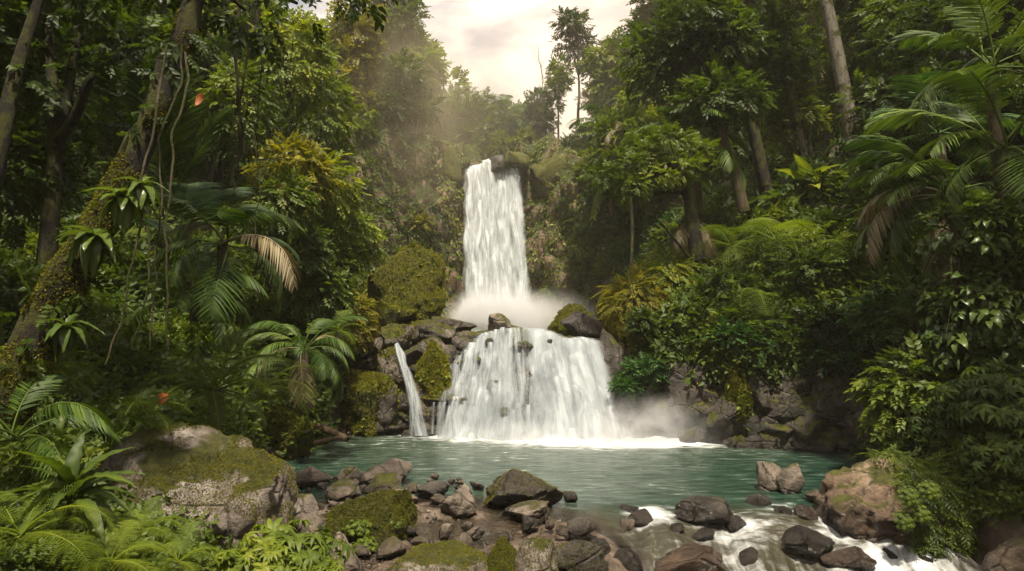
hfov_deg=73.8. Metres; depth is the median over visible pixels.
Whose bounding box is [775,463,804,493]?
boulder
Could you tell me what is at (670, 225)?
shrub
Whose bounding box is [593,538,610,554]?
rock
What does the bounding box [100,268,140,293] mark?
shrub
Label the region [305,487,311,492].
rock
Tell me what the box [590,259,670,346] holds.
moss bush
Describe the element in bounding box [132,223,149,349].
liana
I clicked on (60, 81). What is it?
tree
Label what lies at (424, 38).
tree
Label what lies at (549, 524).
rock
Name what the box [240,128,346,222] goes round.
shrub
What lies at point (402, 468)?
boulder
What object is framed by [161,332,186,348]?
shrub
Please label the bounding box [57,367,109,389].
shrub
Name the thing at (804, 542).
boulder
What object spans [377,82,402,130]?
tree
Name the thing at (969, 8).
palm
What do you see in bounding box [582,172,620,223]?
tree
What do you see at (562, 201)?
shrub
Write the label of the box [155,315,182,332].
shrub
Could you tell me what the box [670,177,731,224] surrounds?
shrub
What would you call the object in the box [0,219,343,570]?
undergrowth
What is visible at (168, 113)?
liana
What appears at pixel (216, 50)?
tree
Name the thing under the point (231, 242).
shrub
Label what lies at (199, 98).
dead leaf
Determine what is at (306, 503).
boulder
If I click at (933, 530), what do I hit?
moss fern mat
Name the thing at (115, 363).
shrub
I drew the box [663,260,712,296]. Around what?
shrub
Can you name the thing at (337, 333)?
tree fern
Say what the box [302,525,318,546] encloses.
boulder
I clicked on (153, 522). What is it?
fern
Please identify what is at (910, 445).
shrub
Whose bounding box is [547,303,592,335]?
boulder
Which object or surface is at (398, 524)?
seedling
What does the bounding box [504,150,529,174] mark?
boulder
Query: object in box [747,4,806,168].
tree
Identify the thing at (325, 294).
shrub
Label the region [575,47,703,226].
tree
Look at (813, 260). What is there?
shrub
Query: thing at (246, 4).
tree
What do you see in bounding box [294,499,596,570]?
gravel
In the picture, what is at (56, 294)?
leaning tree
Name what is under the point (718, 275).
shrub
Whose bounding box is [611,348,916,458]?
rock bank
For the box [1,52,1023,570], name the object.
ground
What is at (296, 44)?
tree
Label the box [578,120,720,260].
crooked tree
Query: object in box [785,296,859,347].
shrub
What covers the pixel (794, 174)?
banana plant
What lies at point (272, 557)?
shrub
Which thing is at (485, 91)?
tree
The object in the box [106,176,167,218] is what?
epiphyte
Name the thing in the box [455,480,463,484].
rock
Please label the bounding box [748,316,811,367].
shrub
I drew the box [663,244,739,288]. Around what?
moss bush
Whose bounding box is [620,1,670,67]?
tree
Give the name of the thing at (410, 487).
rock
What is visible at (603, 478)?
river water
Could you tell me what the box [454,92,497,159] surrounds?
tree
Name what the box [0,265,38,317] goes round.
shrub
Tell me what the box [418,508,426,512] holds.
rock
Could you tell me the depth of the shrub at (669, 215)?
36.31 m
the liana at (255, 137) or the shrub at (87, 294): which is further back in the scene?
the shrub at (87, 294)
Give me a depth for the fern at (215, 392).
10.07 m
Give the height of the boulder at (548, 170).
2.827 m
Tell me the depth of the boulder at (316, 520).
9.51 m
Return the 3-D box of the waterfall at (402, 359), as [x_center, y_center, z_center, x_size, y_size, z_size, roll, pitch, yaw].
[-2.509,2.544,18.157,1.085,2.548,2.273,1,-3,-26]
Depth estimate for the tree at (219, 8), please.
32.28 m
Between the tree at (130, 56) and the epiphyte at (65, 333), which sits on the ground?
the tree at (130, 56)
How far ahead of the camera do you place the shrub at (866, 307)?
14.66 m
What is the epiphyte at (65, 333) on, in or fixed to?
attached to the leaning tree at (56, 294)
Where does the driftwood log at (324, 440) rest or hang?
on the river water at (603, 478)
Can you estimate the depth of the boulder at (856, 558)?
9.59 m
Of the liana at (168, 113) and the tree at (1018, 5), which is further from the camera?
the tree at (1018, 5)
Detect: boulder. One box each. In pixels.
[93,422,296,549]
[252,445,281,458]
[254,404,315,460]
[271,454,299,504]
[290,493,318,528]
[295,466,333,488]
[296,513,325,531]
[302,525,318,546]
[324,478,361,503]
[324,489,418,549]
[328,532,363,570]
[335,466,362,480]
[340,296,417,337]
[340,370,398,436]
[359,458,412,485]
[362,240,446,324]
[365,472,401,494]
[385,540,487,570]
[413,481,450,501]
[414,339,452,397]
[440,484,476,518]
[443,144,462,183]
[482,468,563,508]
[486,536,516,570]
[488,313,512,336]
[489,155,506,171]
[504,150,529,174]
[508,500,548,523]
[514,537,558,570]
[530,150,566,184]
[532,179,554,196]
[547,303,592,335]
[555,539,608,570]
[560,311,602,339]
[563,491,577,501]
[567,517,597,536]
[596,277,639,336]
[597,328,630,384]
[613,548,643,570]
[655,542,724,570]
[674,495,733,524]
[745,493,771,506]
[756,461,781,491]
[774,506,791,514]
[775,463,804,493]
[780,525,835,559]
[794,504,817,519]
[804,489,818,501]
[813,453,971,553]
[820,546,876,570]
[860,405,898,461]
[980,537,1023,570]
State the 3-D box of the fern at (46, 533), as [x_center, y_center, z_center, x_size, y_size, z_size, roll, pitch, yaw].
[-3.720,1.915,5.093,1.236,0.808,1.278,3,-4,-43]
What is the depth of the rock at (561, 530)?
9.50 m
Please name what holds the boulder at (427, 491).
on the river water at (603, 478)
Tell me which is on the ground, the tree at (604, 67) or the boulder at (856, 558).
the tree at (604, 67)
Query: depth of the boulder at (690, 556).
9.28 m
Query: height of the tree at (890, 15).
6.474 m
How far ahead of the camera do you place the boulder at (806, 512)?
10.74 m
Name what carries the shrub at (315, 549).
on the ground
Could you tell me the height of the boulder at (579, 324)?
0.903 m
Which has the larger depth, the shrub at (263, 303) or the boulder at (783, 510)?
the shrub at (263, 303)
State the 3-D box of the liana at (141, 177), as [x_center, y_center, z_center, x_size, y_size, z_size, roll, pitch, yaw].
[-3.865,-0.943,7.129,0.132,3.488,0.680,-1,-3,18]
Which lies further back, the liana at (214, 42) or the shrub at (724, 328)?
the shrub at (724, 328)
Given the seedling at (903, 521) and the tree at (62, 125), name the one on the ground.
the tree at (62, 125)
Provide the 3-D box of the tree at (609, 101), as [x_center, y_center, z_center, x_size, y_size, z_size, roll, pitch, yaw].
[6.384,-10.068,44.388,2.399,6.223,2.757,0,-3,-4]
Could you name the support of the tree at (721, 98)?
on the ground
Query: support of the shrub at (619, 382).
on the rock bank
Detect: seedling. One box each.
[341,517,372,536]
[351,534,378,551]
[389,518,401,529]
[892,509,915,532]
[897,485,920,508]
[908,502,932,524]
[918,480,941,502]
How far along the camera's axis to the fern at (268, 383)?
11.55 m
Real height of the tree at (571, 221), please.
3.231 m
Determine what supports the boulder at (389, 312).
on the rock ledge
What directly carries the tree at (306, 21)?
on the ground
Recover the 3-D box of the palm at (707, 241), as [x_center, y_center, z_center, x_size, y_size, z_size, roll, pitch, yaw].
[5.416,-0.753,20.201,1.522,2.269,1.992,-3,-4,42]
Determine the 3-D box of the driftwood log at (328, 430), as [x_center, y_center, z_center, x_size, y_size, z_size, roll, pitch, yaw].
[-4.229,3.438,16.013,1.054,0.384,0.192,-2,-3,28]
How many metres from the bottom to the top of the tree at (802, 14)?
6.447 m
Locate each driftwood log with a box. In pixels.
[312,436,339,445]
[313,422,349,441]
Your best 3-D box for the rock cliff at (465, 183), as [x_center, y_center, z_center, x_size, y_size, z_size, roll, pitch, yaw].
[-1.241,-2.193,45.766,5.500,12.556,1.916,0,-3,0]
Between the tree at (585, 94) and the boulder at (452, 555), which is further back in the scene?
the tree at (585, 94)
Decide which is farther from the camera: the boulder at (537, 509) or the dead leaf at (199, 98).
the boulder at (537, 509)
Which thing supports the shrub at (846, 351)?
on the rock bank
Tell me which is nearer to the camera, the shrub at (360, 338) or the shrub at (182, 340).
the shrub at (182, 340)
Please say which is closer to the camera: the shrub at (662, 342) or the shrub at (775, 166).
the shrub at (662, 342)
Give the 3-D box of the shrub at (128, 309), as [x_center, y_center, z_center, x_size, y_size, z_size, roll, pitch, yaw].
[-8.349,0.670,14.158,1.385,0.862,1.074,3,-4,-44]
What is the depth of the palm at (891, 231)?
13.67 m
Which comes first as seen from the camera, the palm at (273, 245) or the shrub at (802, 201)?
the palm at (273, 245)
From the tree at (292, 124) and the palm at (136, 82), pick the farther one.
the tree at (292, 124)
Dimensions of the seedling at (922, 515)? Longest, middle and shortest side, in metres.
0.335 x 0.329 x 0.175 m
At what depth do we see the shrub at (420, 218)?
41.99 m
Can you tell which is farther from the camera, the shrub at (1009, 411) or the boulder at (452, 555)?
the shrub at (1009, 411)
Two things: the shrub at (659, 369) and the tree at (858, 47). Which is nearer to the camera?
the shrub at (659, 369)
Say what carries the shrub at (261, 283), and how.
on the ground
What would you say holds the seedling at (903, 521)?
on the moss fern mat
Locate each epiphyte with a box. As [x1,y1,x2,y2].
[32,313,104,361]
[53,225,139,280]
[76,186,162,243]
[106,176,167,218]
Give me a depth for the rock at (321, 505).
10.80 m
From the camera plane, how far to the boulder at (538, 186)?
44.38 m
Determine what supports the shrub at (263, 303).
on the ground
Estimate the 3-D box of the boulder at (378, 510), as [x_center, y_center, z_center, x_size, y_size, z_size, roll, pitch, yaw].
[-1.849,3.204,9.327,1.351,0.883,0.866,1,-3,-26]
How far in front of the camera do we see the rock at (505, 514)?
10.41 m
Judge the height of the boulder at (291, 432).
1.605 m
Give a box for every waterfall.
[395,343,432,435]
[438,327,624,440]
[463,159,529,327]
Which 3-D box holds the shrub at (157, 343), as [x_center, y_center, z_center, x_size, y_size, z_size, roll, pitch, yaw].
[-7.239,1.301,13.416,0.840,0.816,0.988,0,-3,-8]
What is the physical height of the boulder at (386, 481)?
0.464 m
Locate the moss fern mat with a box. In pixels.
[855,441,984,561]
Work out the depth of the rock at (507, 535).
9.18 m
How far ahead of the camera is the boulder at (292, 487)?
9.81 m
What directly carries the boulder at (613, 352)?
on the ground
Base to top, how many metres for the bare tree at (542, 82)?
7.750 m
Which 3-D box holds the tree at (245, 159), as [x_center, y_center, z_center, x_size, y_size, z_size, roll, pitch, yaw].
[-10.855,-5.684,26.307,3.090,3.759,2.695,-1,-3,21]
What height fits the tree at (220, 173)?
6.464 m
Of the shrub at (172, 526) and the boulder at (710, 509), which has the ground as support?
the shrub at (172, 526)
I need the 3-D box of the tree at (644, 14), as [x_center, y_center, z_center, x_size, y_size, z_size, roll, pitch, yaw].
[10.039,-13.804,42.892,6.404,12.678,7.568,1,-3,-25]
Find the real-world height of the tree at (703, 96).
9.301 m
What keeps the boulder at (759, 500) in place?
in the river water at (603, 478)
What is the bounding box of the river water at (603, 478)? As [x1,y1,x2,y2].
[287,434,980,570]
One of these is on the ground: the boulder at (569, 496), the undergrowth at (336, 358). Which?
the undergrowth at (336, 358)
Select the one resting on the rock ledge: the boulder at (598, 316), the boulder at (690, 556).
the boulder at (598, 316)
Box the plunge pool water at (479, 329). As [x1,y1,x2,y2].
[471,328,547,333]
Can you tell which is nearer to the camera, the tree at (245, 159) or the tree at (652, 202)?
the tree at (245, 159)
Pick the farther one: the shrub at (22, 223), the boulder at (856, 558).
the shrub at (22, 223)
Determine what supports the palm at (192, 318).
on the ground
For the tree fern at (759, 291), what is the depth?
17.08 m
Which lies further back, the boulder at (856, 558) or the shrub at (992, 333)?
the shrub at (992, 333)
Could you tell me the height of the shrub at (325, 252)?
2.490 m
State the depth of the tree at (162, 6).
20.87 m
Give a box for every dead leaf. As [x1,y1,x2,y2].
[158,392,167,404]
[195,92,203,105]
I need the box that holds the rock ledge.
[324,316,637,436]
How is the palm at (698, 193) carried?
on the ground
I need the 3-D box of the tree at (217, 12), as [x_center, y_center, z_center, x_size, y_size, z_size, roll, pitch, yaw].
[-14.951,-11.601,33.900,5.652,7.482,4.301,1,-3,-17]
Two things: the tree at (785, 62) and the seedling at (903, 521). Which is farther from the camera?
the tree at (785, 62)
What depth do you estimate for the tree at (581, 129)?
47.84 m
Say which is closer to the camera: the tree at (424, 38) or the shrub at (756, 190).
the shrub at (756, 190)
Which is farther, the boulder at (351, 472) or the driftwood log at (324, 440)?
the driftwood log at (324, 440)
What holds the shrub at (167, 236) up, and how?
on the ground
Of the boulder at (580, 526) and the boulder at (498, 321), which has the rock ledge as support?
the boulder at (498, 321)
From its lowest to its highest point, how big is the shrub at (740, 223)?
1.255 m
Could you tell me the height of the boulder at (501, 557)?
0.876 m
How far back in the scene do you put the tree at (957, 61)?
17.36 m
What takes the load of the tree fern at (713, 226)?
on the ground
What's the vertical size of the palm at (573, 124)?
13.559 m
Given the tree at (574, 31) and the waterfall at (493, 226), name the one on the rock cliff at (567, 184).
the waterfall at (493, 226)
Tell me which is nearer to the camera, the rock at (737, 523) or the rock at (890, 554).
the rock at (890, 554)
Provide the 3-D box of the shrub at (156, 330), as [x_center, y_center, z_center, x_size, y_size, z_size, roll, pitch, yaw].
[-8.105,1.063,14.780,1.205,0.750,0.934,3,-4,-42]
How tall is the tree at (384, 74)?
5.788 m
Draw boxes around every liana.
[105,44,167,364]
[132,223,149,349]
[149,44,183,349]
[163,52,189,349]
[201,29,229,50]
[230,0,245,185]
[231,0,258,192]
[252,0,261,244]
[277,2,281,88]
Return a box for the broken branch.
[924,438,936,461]
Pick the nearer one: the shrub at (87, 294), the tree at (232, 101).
the shrub at (87, 294)
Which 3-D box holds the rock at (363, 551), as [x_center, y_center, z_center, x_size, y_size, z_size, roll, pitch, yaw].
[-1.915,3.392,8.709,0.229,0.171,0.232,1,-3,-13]
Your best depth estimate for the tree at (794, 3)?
34.50 m
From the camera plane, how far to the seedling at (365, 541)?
8.80 m
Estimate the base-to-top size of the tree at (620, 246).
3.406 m
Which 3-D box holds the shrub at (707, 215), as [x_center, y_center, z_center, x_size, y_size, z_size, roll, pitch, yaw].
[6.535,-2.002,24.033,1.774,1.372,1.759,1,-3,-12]
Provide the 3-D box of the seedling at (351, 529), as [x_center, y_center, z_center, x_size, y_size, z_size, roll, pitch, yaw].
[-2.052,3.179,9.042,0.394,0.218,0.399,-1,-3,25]
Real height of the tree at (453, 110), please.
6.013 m
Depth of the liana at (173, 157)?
7.25 m
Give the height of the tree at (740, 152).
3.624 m
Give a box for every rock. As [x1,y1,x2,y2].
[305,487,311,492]
[316,482,328,489]
[317,502,323,508]
[327,500,340,507]
[353,544,370,557]
[359,484,367,493]
[375,536,406,558]
[404,483,419,492]
[405,525,418,537]
[409,536,431,545]
[412,495,417,503]
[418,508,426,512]
[429,494,445,504]
[431,473,438,479]
[438,523,454,539]
[448,479,454,483]
[454,484,462,489]
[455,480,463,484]
[455,532,472,547]
[461,521,472,530]
[466,525,484,540]
[470,481,484,489]
[496,532,510,541]
[502,504,515,518]
[521,515,538,529]
[545,520,554,529]
[555,524,569,537]
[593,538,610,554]
[619,504,638,512]
[620,518,634,531]
[628,508,653,526]
[669,523,683,532]
[692,528,714,541]
[724,515,746,532]
[739,547,758,565]
[882,547,897,558]
[917,554,932,562]
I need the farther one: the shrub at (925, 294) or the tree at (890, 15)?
the tree at (890, 15)
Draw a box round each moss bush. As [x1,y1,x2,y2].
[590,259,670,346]
[627,245,710,308]
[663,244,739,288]
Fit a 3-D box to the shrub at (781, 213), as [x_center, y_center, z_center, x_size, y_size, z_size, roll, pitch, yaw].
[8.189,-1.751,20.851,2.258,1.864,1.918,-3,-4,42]
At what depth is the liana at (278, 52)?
10.18 m
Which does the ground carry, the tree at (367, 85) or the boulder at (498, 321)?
the tree at (367, 85)
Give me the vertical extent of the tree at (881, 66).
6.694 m
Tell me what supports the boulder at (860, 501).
in the river water at (603, 478)
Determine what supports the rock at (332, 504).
on the river water at (603, 478)
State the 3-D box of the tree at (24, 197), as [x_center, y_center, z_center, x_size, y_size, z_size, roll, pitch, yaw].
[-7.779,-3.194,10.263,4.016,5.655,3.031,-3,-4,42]
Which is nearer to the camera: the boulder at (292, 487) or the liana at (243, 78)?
the liana at (243, 78)
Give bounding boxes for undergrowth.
[0,2,459,316]
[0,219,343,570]
[268,174,366,361]
[525,27,1023,315]
[612,249,1023,530]
[630,192,940,365]
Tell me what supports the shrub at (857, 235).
on the ground
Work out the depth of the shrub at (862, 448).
13.29 m
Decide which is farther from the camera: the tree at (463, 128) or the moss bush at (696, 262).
the tree at (463, 128)
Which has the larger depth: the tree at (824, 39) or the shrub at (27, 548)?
the tree at (824, 39)
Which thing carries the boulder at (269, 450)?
on the ground
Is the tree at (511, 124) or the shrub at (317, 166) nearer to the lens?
the shrub at (317, 166)
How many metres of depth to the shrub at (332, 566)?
6.30 m
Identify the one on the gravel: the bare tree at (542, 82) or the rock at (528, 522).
the rock at (528, 522)
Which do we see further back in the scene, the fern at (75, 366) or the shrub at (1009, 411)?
the shrub at (1009, 411)
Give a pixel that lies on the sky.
(493, 40)
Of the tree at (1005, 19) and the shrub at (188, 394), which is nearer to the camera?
the shrub at (188, 394)
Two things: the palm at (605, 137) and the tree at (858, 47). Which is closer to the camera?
the tree at (858, 47)
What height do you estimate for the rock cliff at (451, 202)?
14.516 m
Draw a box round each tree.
[0,0,104,252]
[0,0,218,267]
[0,0,398,437]
[0,12,93,129]
[4,1,97,64]
[59,0,177,137]
[62,1,203,141]
[129,7,243,157]
[154,33,269,188]
[174,27,265,192]
[188,51,287,166]
[199,105,268,169]
[201,0,253,40]
[203,2,250,31]
[209,0,297,157]
[238,3,341,125]
[258,70,323,157]
[274,62,363,167]
[276,22,321,72]
[308,5,382,67]
[309,39,360,83]
[315,76,354,165]
[322,0,390,129]
[338,22,385,130]
[350,103,385,143]
[364,48,444,128]
[365,0,434,84]
[368,66,388,104]
[376,2,446,83]
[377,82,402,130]
[386,16,431,134]
[387,39,472,137]
[393,117,426,136]
[406,101,451,136]
[430,98,468,142]
[442,80,482,120]
[447,117,484,158]
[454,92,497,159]
[464,86,503,117]
[467,110,509,159]
[484,129,512,159]
[493,107,524,155]
[507,99,550,150]
[510,125,536,147]
[519,86,564,141]
[528,45,552,137]
[541,53,578,140]
[547,5,601,140]
[559,213,584,247]
[568,122,593,139]
[570,143,604,187]
[573,24,631,107]
[573,79,608,115]
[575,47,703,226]
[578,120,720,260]
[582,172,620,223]
[589,98,613,129]
[592,81,620,143]
[601,183,643,227]
[604,217,642,269]
[607,0,812,194]
[616,0,687,95]
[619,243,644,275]
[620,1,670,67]
[638,182,664,251]
[653,0,768,186]
[654,139,675,207]
[663,55,779,212]
[684,0,822,166]
[684,92,743,182]
[691,58,707,167]
[709,108,780,180]
[732,15,849,158]
[737,7,820,94]
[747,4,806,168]
[758,72,837,179]
[781,0,811,25]
[792,0,836,95]
[803,117,813,156]
[804,15,848,88]
[805,0,858,40]
[809,0,870,63]
[817,0,914,110]
[819,0,861,146]
[830,0,1023,182]
[849,0,936,104]
[852,0,1007,127]
[880,0,922,30]
[957,0,1023,114]
[988,13,1023,47]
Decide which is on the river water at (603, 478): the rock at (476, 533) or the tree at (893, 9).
the rock at (476, 533)
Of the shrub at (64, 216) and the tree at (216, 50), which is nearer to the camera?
the shrub at (64, 216)
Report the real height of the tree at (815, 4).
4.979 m
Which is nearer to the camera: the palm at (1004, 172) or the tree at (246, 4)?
the palm at (1004, 172)
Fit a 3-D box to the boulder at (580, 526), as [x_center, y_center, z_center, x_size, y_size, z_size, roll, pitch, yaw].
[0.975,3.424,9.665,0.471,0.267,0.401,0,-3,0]
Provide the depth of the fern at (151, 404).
7.95 m
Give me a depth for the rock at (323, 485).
12.07 m
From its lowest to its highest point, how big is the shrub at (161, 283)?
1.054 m
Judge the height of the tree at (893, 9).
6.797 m
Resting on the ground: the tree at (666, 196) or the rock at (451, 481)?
the tree at (666, 196)
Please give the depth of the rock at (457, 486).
11.92 m
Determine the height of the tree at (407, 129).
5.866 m
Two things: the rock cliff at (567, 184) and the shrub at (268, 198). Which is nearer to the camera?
the shrub at (268, 198)
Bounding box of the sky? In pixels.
[160,0,650,138]
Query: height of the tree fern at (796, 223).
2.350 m
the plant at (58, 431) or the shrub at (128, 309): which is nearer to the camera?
the plant at (58, 431)
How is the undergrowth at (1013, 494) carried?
on the ground
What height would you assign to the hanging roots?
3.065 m
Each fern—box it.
[0,332,104,404]
[0,374,122,497]
[0,475,116,570]
[46,514,170,570]
[83,387,192,446]
[99,496,191,556]
[124,521,227,570]
[142,328,297,434]
[204,356,324,427]
[314,310,365,356]
[685,224,767,272]
[712,217,813,269]
[720,288,779,319]
[760,219,859,271]
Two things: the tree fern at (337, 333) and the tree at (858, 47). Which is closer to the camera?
the tree fern at (337, 333)
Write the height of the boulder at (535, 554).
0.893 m
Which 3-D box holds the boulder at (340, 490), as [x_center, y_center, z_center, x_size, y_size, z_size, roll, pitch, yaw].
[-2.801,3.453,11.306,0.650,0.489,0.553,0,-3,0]
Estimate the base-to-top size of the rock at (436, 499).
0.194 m
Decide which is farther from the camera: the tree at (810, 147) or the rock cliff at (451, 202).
the rock cliff at (451, 202)
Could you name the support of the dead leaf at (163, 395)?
on the fern at (151, 404)
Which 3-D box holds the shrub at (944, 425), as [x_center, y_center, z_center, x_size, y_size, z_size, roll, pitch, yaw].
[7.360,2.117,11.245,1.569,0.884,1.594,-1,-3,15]
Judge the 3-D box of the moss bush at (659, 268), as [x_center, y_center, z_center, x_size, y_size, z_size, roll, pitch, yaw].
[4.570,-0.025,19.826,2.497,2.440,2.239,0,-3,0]
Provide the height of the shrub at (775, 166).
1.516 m
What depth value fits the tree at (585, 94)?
48.71 m
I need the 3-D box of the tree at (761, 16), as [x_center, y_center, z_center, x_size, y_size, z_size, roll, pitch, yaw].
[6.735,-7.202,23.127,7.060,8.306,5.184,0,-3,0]
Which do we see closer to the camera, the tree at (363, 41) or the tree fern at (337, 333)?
the tree fern at (337, 333)
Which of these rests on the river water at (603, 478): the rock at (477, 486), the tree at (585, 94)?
the rock at (477, 486)
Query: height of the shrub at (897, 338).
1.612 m
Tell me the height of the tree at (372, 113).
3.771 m
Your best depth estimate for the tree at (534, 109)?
50.18 m
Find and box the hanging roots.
[945,200,966,351]
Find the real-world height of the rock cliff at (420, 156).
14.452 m
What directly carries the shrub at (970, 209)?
on the ground
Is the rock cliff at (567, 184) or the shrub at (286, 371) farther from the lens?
the rock cliff at (567, 184)
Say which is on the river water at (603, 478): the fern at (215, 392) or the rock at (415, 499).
the rock at (415, 499)
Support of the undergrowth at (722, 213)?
on the ground
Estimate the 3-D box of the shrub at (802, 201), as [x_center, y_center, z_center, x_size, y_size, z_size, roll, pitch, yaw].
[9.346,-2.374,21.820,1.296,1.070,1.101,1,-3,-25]
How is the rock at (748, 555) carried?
in the river water at (603, 478)
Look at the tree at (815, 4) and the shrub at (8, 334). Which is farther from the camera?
the tree at (815, 4)
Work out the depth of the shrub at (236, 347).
15.53 m
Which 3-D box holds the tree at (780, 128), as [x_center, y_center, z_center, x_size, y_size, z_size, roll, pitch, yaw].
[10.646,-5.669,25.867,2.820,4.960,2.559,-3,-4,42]
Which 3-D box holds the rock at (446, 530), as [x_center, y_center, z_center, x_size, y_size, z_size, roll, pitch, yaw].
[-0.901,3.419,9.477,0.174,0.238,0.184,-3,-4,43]
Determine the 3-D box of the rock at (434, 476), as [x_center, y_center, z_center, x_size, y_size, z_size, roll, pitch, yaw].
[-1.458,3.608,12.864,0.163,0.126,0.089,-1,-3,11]
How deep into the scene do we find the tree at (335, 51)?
41.98 m
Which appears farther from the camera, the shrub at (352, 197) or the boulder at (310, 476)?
the shrub at (352, 197)
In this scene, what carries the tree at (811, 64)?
on the ground
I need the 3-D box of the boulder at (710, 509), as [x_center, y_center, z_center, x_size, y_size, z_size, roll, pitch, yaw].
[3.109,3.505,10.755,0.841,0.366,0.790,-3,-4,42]
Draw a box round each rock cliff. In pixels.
[318,124,454,260]
[434,139,482,327]
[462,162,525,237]
[514,132,590,327]
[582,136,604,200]
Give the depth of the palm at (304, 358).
14.19 m
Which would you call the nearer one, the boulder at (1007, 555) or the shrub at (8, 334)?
the boulder at (1007, 555)
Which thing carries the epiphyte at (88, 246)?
attached to the leaning tree at (56, 294)
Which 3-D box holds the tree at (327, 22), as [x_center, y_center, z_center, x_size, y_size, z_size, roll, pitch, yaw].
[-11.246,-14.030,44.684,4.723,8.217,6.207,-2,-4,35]
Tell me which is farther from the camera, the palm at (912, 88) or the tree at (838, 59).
the tree at (838, 59)
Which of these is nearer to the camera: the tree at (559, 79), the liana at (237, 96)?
the liana at (237, 96)
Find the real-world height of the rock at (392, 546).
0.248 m
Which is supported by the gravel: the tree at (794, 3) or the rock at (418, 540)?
the rock at (418, 540)
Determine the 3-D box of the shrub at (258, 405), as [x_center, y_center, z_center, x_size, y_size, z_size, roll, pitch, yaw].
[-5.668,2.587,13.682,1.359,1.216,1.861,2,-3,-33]
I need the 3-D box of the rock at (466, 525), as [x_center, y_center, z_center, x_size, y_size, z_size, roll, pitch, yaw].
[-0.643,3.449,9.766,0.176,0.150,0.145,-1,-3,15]
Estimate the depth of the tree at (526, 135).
49.09 m
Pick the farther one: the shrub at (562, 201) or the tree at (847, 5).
the shrub at (562, 201)
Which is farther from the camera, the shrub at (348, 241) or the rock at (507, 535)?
the shrub at (348, 241)
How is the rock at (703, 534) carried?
on the river water at (603, 478)
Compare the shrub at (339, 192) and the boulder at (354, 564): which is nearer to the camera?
the boulder at (354, 564)
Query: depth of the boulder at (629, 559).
9.14 m
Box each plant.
[0,429,145,570]
[29,413,92,456]
[748,188,792,213]
[768,153,842,224]
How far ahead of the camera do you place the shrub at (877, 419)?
12.29 m
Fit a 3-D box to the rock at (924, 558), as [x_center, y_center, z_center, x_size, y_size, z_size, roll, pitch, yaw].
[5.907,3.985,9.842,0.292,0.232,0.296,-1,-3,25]
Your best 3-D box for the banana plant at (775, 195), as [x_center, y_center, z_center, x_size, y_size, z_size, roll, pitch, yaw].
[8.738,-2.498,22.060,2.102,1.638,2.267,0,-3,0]
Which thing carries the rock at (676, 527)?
on the river water at (603, 478)
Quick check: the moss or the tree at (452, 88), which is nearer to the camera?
the moss
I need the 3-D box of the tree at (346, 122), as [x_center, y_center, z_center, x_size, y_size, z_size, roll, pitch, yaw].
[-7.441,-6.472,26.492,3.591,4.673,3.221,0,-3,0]
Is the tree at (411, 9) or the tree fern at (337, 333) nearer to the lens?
the tree fern at (337, 333)
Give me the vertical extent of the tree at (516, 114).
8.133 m
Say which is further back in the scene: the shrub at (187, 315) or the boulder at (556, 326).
the boulder at (556, 326)
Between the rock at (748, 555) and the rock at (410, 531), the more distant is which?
the rock at (748, 555)
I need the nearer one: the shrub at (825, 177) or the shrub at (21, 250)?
the shrub at (21, 250)
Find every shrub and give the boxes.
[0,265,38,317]
[0,320,16,342]
[3,215,38,232]
[4,536,55,563]
[6,243,34,256]
[27,289,103,316]
[39,207,80,226]
[44,384,98,403]
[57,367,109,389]
[72,400,124,438]
[90,354,158,380]
[96,297,144,322]
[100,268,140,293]
[124,403,177,429]
[130,331,164,363]
[130,509,185,539]
[141,318,162,333]
[142,271,180,297]
[144,389,228,426]
[145,229,193,251]
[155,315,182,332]
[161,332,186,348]
[185,299,240,330]
[190,229,249,266]
[209,537,303,570]
[212,340,248,364]
[217,517,353,570]
[223,386,270,439]
[234,163,322,249]
[235,205,339,302]
[239,284,290,322]
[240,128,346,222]
[240,279,272,309]
[268,256,360,335]
[271,363,299,394]
[277,146,371,230]
[296,203,388,278]
[298,559,344,570]
[312,244,364,316]
[321,169,349,201]
[321,289,381,356]
[401,210,436,234]
[552,196,576,219]
[558,132,589,150]
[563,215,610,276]
[606,371,644,400]
[612,350,670,390]
[621,303,666,343]
[629,235,650,251]
[640,326,682,363]
[642,219,679,257]
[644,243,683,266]
[651,205,681,229]
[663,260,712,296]
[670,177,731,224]
[675,211,717,239]
[690,257,763,306]
[699,313,763,362]
[722,217,762,244]
[736,238,800,273]
[738,201,768,220]
[742,160,788,185]
[744,197,810,245]
[746,181,783,202]
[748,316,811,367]
[768,241,867,294]
[774,154,823,193]
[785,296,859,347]
[791,161,873,204]
[794,205,856,246]
[797,328,886,382]
[798,197,815,213]
[830,280,915,350]
[836,219,936,268]
[837,178,902,217]
[843,434,897,462]
[844,328,961,456]
[867,289,959,365]
[886,428,944,468]
[895,282,940,310]
[905,393,1013,441]
[909,178,1023,287]
[910,296,1020,377]
[914,246,1023,378]
[926,357,1023,430]
[948,358,1023,421]
[952,422,1023,479]
[981,466,1023,508]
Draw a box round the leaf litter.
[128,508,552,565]
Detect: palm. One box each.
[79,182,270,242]
[116,250,269,363]
[118,65,232,215]
[147,192,306,324]
[240,315,367,413]
[479,94,526,144]
[565,103,623,274]
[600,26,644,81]
[600,121,643,277]
[628,105,751,221]
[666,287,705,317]
[669,222,727,281]
[837,133,1019,370]
[864,63,1023,350]
[865,70,1023,293]
[888,0,1023,277]

